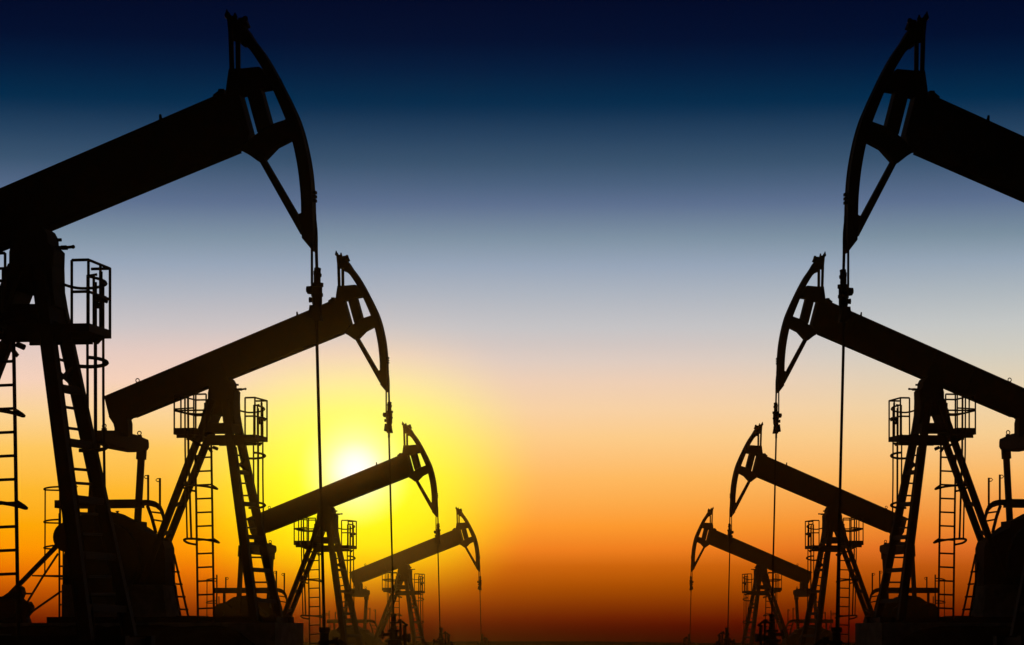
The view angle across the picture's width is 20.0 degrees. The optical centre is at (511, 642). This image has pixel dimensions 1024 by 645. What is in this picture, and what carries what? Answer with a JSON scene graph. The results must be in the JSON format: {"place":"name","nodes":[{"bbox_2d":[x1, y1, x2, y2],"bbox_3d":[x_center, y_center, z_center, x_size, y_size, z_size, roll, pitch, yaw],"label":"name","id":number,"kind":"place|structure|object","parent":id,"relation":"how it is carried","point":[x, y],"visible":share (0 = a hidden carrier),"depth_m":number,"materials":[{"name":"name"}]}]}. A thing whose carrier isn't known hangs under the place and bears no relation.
{"place":"outdoors","nodes":[
{"label":"outdoors","id":0,"kind":"place"},
{"bbox_2d":[0,625,1010,644],"bbox_3d":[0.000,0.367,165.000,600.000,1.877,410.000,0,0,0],"label":"ground","id":1,"kind":"structure","parent":0,"point":[224,635],"depth_m":85.11,"materials":[{"name":"soil"}]},
{"bbox_2d":[0,9,325,644],"bbox_3d":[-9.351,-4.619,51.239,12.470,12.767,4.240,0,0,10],"label":"pumpjack","id":2,"kind":"object","parent":1,"relation":"on","point":[37,208],"visible":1,"depth_m":50.46,"materials":[{"name":"metal"}]},
{"bbox_2d":[0,251,393,644],"bbox_3d":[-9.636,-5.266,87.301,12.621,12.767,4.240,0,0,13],"label":"pumpjack","id":3,"kind":"object","parent":1,"relation":"on","point":[148,559],"visible":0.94,"depth_m":86.79,"materials":[{"name":"metal"}]},
{"bbox_2d":[206,421,440,644],"bbox_3d":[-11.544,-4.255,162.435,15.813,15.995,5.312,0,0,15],"label":"pumpjack","id":4,"kind":"object","parent":1,"relation":"on","point":[345,489],"visible":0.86,"depth_m":161.57,"materials":[{"name":"metal"}]},
{"bbox_2d":[318,627,346,644],"bbox_3d":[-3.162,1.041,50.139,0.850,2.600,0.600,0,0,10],"label":"wellhead","id":5,"kind":"object","parent":1,"relation":"on","point":[324,635],"visible":1,"depth_m":50.07,"materials":[{"name":"metal"}]},
{"bbox_2d":[381,614,410,644],"bbox_3d":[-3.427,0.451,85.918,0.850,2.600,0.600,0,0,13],"label":"wellhead","id":6,"kind":"object","parent":1,"relation":"on","point":[395,638],"visible":1,"depth_m":85.82,"materials":[{"name":"metal"}]},
{"bbox_2d":[322,507,481,644],"bbox_3d":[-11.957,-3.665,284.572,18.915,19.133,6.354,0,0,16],"label":"pumpjack","id":7,"kind":"object","parent":1,"relation":"on","point":[405,558],"visible":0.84,"depth_m":283.70,"materials":[{"name":"metal"}]},
{"bbox_2d":[433,628,452,644],"bbox_3d":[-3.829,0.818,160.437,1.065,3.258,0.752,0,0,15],"label":"wellhead","id":8,"kind":"object","parent":1,"relation":"on","point":[440,639],"visible":1,"depth_m":160.31,"materials":[{"name":"metal"}]},
{"bbox_2d":[476,634,489,644],"bbox_3d":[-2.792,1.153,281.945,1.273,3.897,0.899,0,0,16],"label":"wellhead","id":9,"kind":"object","parent":1,"relation":"on","point":[482,642],"visible":1,"depth_m":281.80,"materials":[{"name":"metal"}]},
{"bbox_2d":[681,634,694,644],"bbox_3d":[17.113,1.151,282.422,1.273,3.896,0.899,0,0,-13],"label":"wellhead","id":10,"kind":"object","parent":1,"relation":"on","point":[686,642],"visible":1,"depth_m":282.30,"materials":[{"name":"metal"}]},
{"bbox_2d":[715,628,734,644],"bbox_3d":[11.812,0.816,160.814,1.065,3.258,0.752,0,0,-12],"label":"wellhead","id":11,"kind":"object","parent":1,"relation":"on","point":[727,639],"visible":1,"depth_m":160.70,"materials":[{"name":"metal"}]},
{"bbox_2d":[689,507,835,644],"bbox_3d":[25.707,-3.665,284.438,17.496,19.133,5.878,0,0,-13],"label":"pumpjack","id":12,"kind":"object","parent":1,"relation":"on","point":[761,559],"visible":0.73,"depth_m":283.68,"materials":[{"name":"metal"}]},
{"bbox_2d":[755,614,783,644],"bbox_3d":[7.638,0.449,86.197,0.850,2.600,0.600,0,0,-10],"label":"wellhead","id":13,"kind":"object","parent":1,"relation":"on","point":[770,638],"visible":1,"depth_m":86.10,"materials":[{"name":"metal"}]},
{"bbox_2d":[727,422,945,644],"bbox_3d":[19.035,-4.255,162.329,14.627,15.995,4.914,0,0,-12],"label":"pumpjack","id":14,"kind":"object","parent":1,"relation":"on","point":[813,489],"visible":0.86,"depth_m":161.59,"materials":[{"name":"metal"}]},
{"bbox_2d":[771,252,1023,644],"bbox_3d":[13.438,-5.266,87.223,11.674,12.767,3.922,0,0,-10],"label":"pumpjack","id":15,"kind":"object","parent":1,"relation":"on","point":[998,561],"visible":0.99,"depth_m":86.73,"materials":[{"name":"metal"}]},
{"bbox_2d":[835,11,1023,644],"bbox_3d":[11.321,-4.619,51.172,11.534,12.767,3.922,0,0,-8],"label":"pumpjack","id":16,"kind":"object","parent":1,"relation":"on","point":[940,132],"visible":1,"depth_m":50.44,"materials":[{"name":"metal"}]},
{"bbox_2d":[0,0,1023,642],"label":"sky","id":17,"kind":"structure","parent":0,"point":[582,236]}
]}

